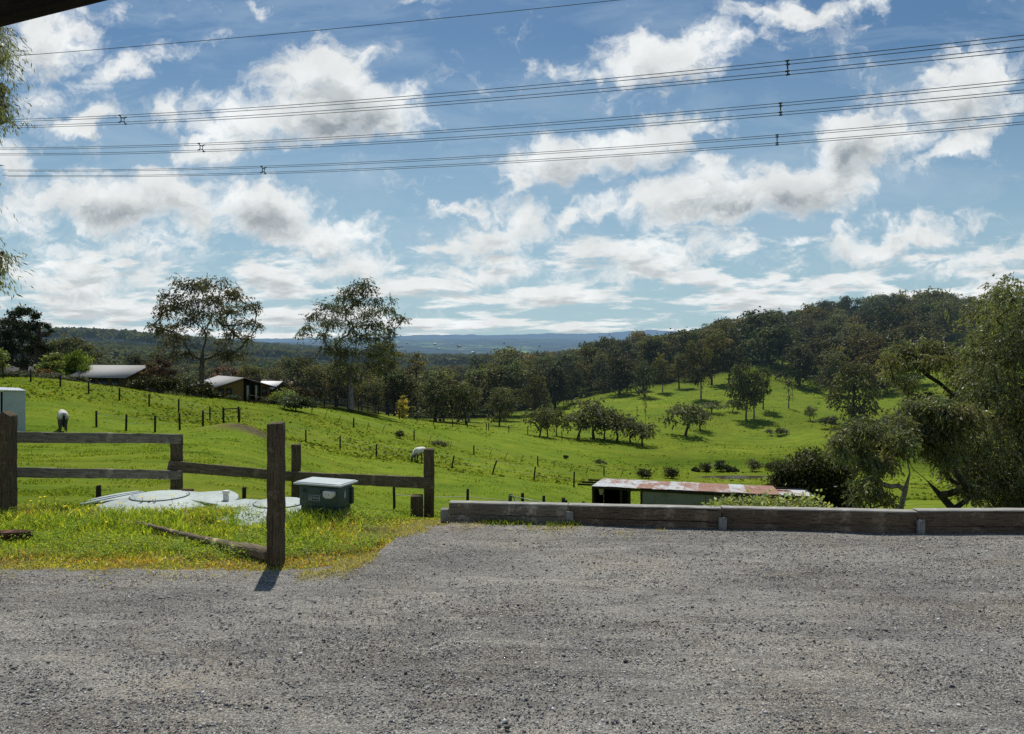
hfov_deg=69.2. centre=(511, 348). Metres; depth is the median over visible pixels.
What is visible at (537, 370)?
gum tree
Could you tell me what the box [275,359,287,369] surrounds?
gum tree
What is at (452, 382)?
gum tree
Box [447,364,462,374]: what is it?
gum tree
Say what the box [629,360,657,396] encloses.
gum tree
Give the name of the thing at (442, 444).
paddock bush
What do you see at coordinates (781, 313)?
gum tree
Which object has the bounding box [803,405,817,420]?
creek bush
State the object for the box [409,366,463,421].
gum tree
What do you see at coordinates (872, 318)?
gum tree
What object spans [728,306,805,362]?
gum tree
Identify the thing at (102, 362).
gully tree
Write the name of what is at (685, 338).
gum tree
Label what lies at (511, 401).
gum tree
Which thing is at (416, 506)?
timber stump
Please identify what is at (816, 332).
gum tree
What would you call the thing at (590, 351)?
gum tree
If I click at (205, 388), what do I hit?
hedge bush
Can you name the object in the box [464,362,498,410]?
gum tree
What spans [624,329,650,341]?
gum tree
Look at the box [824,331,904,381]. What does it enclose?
gum tree
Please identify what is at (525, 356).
gum tree
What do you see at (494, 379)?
gum tree
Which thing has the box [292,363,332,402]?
gum tree
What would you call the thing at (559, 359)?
gum tree
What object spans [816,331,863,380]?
gum tree
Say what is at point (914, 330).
gum tree
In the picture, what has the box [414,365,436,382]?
gum tree
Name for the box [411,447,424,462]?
horse
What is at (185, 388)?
hedge bush
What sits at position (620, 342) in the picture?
gum tree
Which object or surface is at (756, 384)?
gum tree
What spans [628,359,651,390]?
gum tree
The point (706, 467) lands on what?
rush clump
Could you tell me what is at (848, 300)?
gum tree
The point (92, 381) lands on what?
window
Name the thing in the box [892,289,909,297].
gum tree
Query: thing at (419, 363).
gum tree
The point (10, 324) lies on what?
pine tree
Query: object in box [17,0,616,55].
earth wire
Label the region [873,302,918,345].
gum tree
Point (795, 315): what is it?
gum tree
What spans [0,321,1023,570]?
pasture ground
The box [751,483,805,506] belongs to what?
flowering bush
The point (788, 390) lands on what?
bare tree
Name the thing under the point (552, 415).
creek bush
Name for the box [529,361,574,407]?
gum tree
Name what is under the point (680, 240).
sky
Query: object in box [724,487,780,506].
flowering bush
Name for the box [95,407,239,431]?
paddock fence
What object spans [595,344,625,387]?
gum tree
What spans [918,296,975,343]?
gum tree
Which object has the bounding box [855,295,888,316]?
gum tree
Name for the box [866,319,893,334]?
gum tree
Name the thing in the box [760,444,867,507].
dark shrub
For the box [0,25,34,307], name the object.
gum tree
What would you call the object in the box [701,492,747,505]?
flowering bush
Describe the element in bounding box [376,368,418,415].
gum tree
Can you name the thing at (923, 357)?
gum tree
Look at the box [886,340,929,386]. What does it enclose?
gum tree
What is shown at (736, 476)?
dam water
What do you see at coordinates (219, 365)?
gully tree
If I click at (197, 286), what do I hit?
gum tree
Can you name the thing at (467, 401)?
gum tree
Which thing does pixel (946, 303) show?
gum tree
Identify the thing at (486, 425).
paddock fence
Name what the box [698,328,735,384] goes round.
gum tree
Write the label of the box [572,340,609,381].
gum tree
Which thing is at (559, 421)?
creek bush
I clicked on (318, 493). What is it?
control box
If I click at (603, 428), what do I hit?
creek bush
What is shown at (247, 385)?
door
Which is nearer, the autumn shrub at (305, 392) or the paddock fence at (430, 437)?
the paddock fence at (430, 437)
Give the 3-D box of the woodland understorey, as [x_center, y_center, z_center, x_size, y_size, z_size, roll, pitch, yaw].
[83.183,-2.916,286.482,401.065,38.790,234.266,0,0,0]
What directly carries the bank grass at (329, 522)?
on the pasture ground at (528, 447)
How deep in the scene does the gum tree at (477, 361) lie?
265.21 m
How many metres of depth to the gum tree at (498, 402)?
147.77 m
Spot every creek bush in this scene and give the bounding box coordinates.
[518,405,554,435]
[537,406,558,435]
[549,406,569,435]
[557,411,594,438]
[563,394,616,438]
[589,411,624,439]
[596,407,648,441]
[611,415,643,442]
[627,421,660,445]
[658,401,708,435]
[685,403,712,429]
[698,400,727,413]
[723,400,737,411]
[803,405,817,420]
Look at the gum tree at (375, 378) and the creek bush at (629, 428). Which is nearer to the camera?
the creek bush at (629, 428)
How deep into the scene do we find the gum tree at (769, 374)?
167.72 m
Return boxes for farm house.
[70,365,169,393]
[191,375,276,403]
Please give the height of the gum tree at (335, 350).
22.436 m
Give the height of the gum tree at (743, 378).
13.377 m
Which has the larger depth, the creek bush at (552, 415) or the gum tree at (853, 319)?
the gum tree at (853, 319)
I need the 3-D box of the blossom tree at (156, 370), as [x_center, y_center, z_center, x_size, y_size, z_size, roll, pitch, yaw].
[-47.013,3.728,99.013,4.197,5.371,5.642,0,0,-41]
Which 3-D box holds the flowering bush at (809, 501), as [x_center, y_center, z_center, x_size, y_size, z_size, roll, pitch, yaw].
[5.299,3.023,13.540,0.995,0.982,1.175,0,0,0]
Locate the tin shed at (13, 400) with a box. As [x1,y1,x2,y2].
[0,387,25,431]
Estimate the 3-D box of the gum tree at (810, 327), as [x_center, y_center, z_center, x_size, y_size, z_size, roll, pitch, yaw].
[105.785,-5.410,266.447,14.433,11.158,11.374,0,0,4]
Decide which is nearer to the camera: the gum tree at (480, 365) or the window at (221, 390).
the window at (221, 390)
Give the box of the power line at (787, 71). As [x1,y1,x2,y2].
[0,35,1023,127]
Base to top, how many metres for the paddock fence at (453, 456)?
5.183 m
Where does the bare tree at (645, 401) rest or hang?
on the pasture ground at (528, 447)
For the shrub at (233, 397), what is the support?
on the pasture ground at (528, 447)
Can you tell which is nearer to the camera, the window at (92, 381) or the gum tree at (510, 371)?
the window at (92, 381)
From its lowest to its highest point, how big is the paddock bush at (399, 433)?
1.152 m
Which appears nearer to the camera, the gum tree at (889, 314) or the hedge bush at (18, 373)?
the hedge bush at (18, 373)
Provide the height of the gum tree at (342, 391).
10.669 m
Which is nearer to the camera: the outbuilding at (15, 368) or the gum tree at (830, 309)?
the outbuilding at (15, 368)
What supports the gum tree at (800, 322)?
on the pasture ground at (528, 447)
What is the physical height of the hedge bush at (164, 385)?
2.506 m
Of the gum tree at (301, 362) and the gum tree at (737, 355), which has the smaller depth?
the gum tree at (301, 362)
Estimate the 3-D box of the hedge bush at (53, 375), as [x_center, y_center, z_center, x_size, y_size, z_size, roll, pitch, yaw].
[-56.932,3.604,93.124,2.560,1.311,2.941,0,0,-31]
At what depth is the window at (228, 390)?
110.77 m
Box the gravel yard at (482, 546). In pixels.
[0,521,1023,733]
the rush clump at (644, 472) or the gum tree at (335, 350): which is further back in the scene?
the gum tree at (335, 350)
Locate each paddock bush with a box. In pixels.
[394,431,404,438]
[428,440,450,448]
[594,457,607,464]
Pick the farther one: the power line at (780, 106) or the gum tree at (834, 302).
the gum tree at (834, 302)
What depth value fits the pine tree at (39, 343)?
107.64 m
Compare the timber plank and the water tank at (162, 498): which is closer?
the timber plank
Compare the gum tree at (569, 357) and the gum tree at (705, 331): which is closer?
the gum tree at (569, 357)
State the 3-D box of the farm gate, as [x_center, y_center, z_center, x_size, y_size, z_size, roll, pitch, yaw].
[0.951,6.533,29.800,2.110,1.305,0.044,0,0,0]
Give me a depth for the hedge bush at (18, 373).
92.21 m
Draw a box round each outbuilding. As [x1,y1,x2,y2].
[4,366,33,374]
[261,381,291,404]
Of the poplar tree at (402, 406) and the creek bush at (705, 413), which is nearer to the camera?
the poplar tree at (402, 406)
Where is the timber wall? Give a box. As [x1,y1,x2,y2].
[441,500,1023,533]
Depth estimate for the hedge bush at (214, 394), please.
91.58 m
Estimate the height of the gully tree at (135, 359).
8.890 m
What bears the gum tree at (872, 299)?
on the pasture ground at (528, 447)
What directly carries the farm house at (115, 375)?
on the pasture ground at (528, 447)
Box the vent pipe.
[222,490,229,500]
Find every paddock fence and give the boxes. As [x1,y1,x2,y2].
[2,366,210,419]
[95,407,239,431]
[241,411,574,486]
[248,393,623,475]
[324,398,399,415]
[393,487,584,509]
[399,411,579,441]
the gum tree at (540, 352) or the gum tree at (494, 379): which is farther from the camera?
the gum tree at (540, 352)
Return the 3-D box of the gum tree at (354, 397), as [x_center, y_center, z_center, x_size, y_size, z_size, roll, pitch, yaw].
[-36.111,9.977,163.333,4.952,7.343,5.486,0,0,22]
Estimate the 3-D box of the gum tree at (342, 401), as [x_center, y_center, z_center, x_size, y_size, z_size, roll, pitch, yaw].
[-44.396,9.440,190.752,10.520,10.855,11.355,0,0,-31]
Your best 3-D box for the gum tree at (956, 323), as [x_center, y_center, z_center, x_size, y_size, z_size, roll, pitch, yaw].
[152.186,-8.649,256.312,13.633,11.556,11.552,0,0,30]
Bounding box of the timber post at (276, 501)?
[266,421,285,566]
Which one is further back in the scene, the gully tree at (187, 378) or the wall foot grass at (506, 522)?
the gully tree at (187, 378)
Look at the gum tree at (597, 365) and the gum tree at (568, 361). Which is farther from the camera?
the gum tree at (568, 361)
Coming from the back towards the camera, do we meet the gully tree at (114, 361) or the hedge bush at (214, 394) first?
the gully tree at (114, 361)
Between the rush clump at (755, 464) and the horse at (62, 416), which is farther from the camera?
the rush clump at (755, 464)
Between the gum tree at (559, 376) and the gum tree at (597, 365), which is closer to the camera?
the gum tree at (559, 376)
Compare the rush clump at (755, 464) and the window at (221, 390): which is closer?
the rush clump at (755, 464)
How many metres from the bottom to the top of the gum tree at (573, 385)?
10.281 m
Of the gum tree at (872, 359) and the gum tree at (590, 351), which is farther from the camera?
the gum tree at (590, 351)
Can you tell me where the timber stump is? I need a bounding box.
[410,494,422,517]
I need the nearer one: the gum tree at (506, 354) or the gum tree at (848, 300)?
the gum tree at (506, 354)
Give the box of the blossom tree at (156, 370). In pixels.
[140,357,177,393]
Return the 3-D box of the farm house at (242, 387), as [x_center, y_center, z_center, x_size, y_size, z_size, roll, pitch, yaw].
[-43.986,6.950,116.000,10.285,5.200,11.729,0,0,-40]
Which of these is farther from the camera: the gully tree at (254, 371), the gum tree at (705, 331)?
the gum tree at (705, 331)
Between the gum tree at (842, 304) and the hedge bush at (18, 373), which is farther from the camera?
the gum tree at (842, 304)
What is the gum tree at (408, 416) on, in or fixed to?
on the pasture ground at (528, 447)
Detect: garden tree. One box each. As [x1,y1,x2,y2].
[0,347,9,373]
[32,351,65,374]
[206,363,241,377]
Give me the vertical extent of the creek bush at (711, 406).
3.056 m
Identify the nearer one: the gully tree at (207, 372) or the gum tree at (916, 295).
the gully tree at (207, 372)
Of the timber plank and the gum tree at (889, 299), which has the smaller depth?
the timber plank
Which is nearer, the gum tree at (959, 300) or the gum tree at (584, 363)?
the gum tree at (584, 363)
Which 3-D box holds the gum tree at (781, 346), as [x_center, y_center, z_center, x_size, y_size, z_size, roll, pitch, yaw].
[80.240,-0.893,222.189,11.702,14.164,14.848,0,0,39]
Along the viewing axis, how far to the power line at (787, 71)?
33.28 m
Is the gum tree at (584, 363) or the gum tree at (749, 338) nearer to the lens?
the gum tree at (584, 363)
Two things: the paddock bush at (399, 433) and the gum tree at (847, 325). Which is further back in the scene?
the gum tree at (847, 325)
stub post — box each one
[96,485,100,497]
[242,487,245,498]
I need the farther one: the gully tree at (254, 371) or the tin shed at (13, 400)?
the gully tree at (254, 371)
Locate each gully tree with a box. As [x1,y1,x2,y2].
[87,353,124,365]
[95,359,111,364]
[119,351,149,364]
[161,366,186,389]
[168,370,198,395]
[173,363,194,374]
[185,362,215,381]
[197,368,216,378]
[204,361,215,369]
[214,360,221,367]
[237,362,266,380]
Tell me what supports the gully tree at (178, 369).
on the pasture ground at (528, 447)
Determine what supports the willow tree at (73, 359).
on the pasture ground at (528, 447)
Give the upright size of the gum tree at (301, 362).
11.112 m
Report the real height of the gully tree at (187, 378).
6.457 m
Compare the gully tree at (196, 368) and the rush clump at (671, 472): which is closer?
the rush clump at (671, 472)
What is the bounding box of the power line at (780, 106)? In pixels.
[0,79,1023,154]
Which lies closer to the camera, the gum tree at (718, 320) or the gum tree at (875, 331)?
the gum tree at (875, 331)
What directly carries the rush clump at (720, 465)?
on the pasture ground at (528, 447)
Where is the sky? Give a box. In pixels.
[0,0,1023,338]
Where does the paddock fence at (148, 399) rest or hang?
on the pasture ground at (528, 447)
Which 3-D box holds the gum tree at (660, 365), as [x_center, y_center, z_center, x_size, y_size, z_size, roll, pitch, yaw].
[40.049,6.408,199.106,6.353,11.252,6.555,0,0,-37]
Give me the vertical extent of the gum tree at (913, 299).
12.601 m
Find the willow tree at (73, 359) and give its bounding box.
[55,347,94,374]
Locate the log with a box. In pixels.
[121,519,266,561]
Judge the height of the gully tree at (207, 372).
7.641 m
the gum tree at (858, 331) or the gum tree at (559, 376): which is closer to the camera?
the gum tree at (559, 376)
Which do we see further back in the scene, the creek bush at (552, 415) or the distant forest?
the distant forest
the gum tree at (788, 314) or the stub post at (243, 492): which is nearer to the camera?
the stub post at (243, 492)
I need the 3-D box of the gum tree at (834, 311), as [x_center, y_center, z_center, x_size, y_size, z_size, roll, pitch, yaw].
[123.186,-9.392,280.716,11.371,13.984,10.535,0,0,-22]
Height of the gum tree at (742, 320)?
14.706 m
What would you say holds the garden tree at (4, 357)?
on the pasture ground at (528, 447)
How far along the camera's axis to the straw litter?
6.97 m
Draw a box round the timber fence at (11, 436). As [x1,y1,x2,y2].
[0,411,434,517]
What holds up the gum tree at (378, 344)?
on the pasture ground at (528, 447)
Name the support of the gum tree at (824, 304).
on the pasture ground at (528, 447)
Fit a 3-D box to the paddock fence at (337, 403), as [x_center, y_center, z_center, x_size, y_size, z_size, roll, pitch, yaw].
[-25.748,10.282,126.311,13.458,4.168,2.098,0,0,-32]
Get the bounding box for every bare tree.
[643,392,647,423]
[781,380,795,408]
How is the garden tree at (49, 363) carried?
on the pasture ground at (528, 447)
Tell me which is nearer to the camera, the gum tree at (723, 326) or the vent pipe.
the vent pipe
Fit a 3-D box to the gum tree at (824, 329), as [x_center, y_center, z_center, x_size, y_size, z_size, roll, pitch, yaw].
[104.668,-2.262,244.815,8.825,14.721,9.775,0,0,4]
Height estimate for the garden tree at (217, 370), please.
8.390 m
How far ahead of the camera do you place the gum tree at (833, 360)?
185.67 m
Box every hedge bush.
[0,370,25,377]
[21,372,49,377]
[47,372,69,379]
[65,375,90,382]
[126,376,152,389]
[141,374,174,392]
[155,377,186,394]
[172,378,200,396]
[188,375,218,397]
[203,390,222,397]
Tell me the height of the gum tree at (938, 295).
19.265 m
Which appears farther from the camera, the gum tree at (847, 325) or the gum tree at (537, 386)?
the gum tree at (847, 325)
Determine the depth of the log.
7.48 m
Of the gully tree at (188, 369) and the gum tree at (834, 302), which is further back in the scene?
the gum tree at (834, 302)
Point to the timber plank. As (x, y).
(6, 533)
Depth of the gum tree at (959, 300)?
318.62 m
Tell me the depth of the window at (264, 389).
114.29 m
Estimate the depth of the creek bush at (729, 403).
168.00 m
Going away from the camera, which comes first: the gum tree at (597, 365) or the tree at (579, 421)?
the tree at (579, 421)
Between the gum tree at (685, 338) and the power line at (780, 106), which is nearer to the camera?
the power line at (780, 106)
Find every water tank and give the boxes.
[80,490,238,513]
[216,497,301,525]
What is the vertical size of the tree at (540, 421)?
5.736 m
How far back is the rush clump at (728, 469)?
100.25 m
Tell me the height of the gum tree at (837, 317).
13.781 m
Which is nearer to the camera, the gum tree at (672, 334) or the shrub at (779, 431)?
the shrub at (779, 431)
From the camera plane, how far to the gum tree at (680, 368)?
205.02 m
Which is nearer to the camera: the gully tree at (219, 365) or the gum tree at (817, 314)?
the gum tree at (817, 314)
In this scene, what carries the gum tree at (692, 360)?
on the pasture ground at (528, 447)
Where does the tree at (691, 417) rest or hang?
on the pasture ground at (528, 447)
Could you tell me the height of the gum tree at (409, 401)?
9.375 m
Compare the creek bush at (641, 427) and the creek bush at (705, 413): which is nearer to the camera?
the creek bush at (641, 427)
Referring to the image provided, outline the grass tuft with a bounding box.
[697,496,736,506]
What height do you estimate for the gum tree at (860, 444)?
5.450 m
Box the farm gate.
[510,495,540,501]
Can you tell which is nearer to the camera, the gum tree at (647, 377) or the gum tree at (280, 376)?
the gum tree at (280, 376)
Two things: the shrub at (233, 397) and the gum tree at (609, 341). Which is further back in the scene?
the gum tree at (609, 341)
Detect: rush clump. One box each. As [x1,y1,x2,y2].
[635,466,654,477]
[661,467,679,478]
[691,466,700,471]
[696,462,713,471]
[712,460,728,471]
[724,464,734,472]
[744,456,764,470]
[764,458,778,470]
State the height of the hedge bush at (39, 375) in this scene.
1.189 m
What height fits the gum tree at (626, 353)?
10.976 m
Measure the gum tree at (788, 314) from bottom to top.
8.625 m
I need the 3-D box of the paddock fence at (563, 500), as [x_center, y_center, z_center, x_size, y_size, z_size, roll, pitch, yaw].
[-0.938,6.657,30.098,7.779,2.151,0.350,0,0,0]
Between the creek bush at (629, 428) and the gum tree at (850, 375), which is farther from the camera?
the gum tree at (850, 375)
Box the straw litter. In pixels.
[0,520,667,586]
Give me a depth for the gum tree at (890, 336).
196.79 m
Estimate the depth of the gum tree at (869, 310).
277.43 m
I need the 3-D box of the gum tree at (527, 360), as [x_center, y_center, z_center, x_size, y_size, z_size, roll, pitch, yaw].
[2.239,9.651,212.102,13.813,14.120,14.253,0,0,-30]
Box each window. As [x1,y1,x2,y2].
[89,378,94,383]
[98,379,106,384]
[112,379,117,386]
[218,388,223,396]
[226,388,231,395]
[262,387,266,394]
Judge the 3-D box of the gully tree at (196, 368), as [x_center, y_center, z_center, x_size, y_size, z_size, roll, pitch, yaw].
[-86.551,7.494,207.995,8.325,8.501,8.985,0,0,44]
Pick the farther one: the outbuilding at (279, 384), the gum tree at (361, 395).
the gum tree at (361, 395)
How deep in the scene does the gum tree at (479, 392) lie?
158.29 m
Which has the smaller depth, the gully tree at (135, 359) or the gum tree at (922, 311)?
the gully tree at (135, 359)
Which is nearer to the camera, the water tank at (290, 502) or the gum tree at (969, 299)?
the water tank at (290, 502)
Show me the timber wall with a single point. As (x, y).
(934, 520)
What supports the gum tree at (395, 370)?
on the pasture ground at (528, 447)
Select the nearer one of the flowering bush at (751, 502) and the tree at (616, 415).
the flowering bush at (751, 502)
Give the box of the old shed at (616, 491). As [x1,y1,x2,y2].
[578,478,817,505]
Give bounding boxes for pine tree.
[0,304,55,376]
[27,320,56,377]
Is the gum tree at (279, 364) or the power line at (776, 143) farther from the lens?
the gum tree at (279, 364)
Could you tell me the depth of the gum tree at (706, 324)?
309.75 m
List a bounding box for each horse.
[57,409,68,431]
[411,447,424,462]
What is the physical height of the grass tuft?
0.208 m
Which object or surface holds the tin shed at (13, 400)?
on the pasture ground at (528, 447)
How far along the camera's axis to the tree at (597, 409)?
134.79 m
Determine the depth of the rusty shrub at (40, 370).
96.03 m
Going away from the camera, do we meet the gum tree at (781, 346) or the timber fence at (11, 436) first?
the timber fence at (11, 436)
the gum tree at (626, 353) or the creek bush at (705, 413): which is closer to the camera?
the creek bush at (705, 413)
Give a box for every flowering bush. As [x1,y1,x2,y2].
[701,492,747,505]
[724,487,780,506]
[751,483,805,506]
[785,489,836,507]
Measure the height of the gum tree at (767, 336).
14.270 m
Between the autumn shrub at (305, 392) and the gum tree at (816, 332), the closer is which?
the autumn shrub at (305, 392)
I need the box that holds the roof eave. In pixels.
[0,0,106,26]
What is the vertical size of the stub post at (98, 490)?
0.688 m
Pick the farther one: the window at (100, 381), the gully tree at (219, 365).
the gully tree at (219, 365)
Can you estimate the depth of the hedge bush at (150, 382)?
91.37 m
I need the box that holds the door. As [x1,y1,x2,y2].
[247,385,256,399]
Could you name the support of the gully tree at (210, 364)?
on the pasture ground at (528, 447)
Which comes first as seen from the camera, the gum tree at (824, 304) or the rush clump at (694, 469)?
the rush clump at (694, 469)
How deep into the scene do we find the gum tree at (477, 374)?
185.86 m
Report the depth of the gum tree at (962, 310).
275.99 m
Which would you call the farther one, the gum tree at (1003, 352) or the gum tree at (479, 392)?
the gum tree at (479, 392)
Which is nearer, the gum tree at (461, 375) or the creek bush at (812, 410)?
the creek bush at (812, 410)
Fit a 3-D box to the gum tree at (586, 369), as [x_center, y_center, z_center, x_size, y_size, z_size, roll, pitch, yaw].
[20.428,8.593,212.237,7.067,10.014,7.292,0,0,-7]
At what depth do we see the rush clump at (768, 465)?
100.98 m
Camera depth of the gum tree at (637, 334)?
275.94 m
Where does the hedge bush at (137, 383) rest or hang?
on the pasture ground at (528, 447)
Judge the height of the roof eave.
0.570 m
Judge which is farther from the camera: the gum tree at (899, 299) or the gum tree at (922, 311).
the gum tree at (899, 299)
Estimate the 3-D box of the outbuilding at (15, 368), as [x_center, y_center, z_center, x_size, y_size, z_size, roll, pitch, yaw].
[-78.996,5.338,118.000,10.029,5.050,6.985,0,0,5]
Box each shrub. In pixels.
[33,368,55,377]
[225,394,240,399]
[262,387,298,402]
[277,392,322,411]
[285,383,332,405]
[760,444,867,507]
[764,428,789,435]
[815,414,839,427]
[840,467,905,508]
[842,415,867,425]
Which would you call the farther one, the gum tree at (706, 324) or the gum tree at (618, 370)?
the gum tree at (706, 324)
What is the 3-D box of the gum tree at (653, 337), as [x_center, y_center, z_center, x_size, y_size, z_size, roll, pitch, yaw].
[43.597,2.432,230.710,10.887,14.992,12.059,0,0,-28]
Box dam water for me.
[696,475,768,478]
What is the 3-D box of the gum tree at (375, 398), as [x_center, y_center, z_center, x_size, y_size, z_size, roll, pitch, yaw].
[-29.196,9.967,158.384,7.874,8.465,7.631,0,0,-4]
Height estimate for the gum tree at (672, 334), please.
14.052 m
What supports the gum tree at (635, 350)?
on the pasture ground at (528, 447)
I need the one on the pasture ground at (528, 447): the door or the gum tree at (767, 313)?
the gum tree at (767, 313)
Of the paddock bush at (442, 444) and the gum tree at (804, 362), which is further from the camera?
the gum tree at (804, 362)
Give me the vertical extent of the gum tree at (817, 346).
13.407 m
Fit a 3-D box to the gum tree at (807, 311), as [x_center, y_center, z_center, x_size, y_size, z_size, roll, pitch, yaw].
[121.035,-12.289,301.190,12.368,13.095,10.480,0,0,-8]
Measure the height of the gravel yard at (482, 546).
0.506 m
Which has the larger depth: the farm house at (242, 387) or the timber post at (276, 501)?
the farm house at (242, 387)
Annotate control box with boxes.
[293,477,357,518]
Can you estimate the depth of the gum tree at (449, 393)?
146.21 m
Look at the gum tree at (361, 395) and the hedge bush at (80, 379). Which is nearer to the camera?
the hedge bush at (80, 379)
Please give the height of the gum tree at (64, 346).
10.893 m
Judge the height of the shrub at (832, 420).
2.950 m
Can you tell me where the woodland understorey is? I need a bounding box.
[312,311,997,411]
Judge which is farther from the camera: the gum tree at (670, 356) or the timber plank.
the gum tree at (670, 356)
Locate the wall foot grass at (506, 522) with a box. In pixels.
[481,518,579,528]
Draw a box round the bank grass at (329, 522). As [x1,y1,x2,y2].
[0,501,446,572]
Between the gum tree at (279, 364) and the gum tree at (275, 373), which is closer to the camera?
the gum tree at (275, 373)
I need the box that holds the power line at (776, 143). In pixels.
[8,113,1023,176]
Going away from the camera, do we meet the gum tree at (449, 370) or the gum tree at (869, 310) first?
the gum tree at (449, 370)
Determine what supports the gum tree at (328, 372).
on the pasture ground at (528, 447)
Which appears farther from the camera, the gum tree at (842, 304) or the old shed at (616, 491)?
the gum tree at (842, 304)
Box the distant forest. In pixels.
[0,309,856,372]
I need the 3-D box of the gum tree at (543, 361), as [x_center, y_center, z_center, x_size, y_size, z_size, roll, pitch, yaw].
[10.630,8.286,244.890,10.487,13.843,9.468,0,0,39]
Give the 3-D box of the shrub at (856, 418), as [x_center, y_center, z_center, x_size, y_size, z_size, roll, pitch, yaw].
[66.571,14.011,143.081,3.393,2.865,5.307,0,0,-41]
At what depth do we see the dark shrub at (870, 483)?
29.61 m
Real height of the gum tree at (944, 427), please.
6.339 m
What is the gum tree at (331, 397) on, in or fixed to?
on the pasture ground at (528, 447)
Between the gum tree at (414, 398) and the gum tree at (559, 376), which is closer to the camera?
the gum tree at (414, 398)
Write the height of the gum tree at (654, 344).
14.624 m
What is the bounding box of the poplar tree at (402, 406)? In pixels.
[395,396,408,417]
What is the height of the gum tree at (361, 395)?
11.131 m
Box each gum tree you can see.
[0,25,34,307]
[47,332,103,361]
[143,272,265,397]
[261,366,292,384]
[265,366,282,378]
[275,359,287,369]
[277,353,313,376]
[281,354,330,389]
[292,277,412,409]
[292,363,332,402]
[316,361,346,406]
[323,385,341,406]
[326,362,362,401]
[328,377,357,404]
[335,381,358,398]
[337,367,375,410]
[359,337,406,414]
[360,376,384,412]
[368,372,383,385]
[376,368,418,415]
[380,372,422,416]
[389,382,419,415]
[394,367,425,380]
[395,373,426,417]
[404,351,429,418]
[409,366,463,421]
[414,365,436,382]
[418,381,460,421]
[421,374,461,420]
[433,365,458,379]
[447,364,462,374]
[447,382,480,424]
[454,371,463,382]
[454,381,487,421]
[458,365,492,415]
[463,353,495,371]
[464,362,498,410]
[473,362,523,415]
[480,343,541,370]
[483,386,522,413]
[484,385,516,425]
[494,359,532,415]
[513,358,536,388]
[514,350,540,366]
[517,372,553,412]
[519,362,552,407]
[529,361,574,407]
[531,349,548,357]
[532,353,557,370]
[549,348,588,394]
[549,353,566,389]
[559,352,576,365]
[564,366,588,402]
[570,358,590,390]
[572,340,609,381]
[574,341,602,389]
[575,362,594,392]
[588,350,613,390]
[589,335,624,352]
[593,353,638,394]
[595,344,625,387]
[610,351,639,379]
[614,336,639,358]
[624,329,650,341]
[624,337,645,363]
[626,329,648,357]
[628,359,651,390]
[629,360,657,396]
[635,332,671,367]
[636,334,668,380]
[650,352,675,391]
[658,337,680,366]
[661,328,695,365]
[668,353,694,388]
[670,327,704,357]
[678,339,716,398]
[693,325,724,363]
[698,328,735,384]
[699,323,714,330]
[701,316,742,364]
[711,344,754,383]
[713,318,739,332]
[724,361,771,419]
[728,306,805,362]
[729,316,755,350]
[734,324,763,360]
[735,322,807,367]
[735,363,771,419]
[758,308,792,338]
[758,363,773,409]
[763,323,793,367]
[768,342,823,385]
[775,309,785,315]
[783,310,796,327]
[784,335,849,380]
[788,302,828,337]
[788,311,803,326]
[793,319,822,337]
[794,313,814,335]
[798,303,819,320]
[807,320,834,344]
[807,348,858,393]
[814,321,842,344]
[815,300,835,315]
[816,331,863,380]
[817,357,887,420]
[819,299,835,310]
[820,411,927,508]
[823,305,846,321]
[824,306,853,329]
[824,311,853,331]
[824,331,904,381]
[831,301,851,314]
[832,295,856,316]
[836,320,871,337]
[838,313,862,330]
[841,311,878,333]
[844,325,871,338]
[849,347,898,392]
[852,296,867,313]
[852,304,879,337]
[854,293,888,318]
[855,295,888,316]
[855,325,931,371]
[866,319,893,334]
[867,300,931,334]
[870,329,980,504]
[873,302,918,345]
[878,391,1006,507]
[881,293,898,303]
[886,295,911,310]
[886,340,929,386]
[888,319,950,344]
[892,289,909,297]
[898,294,917,311]
[910,286,970,328]
[910,300,939,328]
[911,289,927,301]
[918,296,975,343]
[929,296,965,314]
[935,272,1023,507]
[936,308,973,338]
[949,296,970,310]
[953,304,969,326]
[964,295,978,308]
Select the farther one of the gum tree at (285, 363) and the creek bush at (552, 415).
the gum tree at (285, 363)
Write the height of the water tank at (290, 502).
0.658 m
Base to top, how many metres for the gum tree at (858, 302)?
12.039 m
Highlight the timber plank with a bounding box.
[0,529,32,540]
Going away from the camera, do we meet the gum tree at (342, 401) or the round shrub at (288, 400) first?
the round shrub at (288, 400)

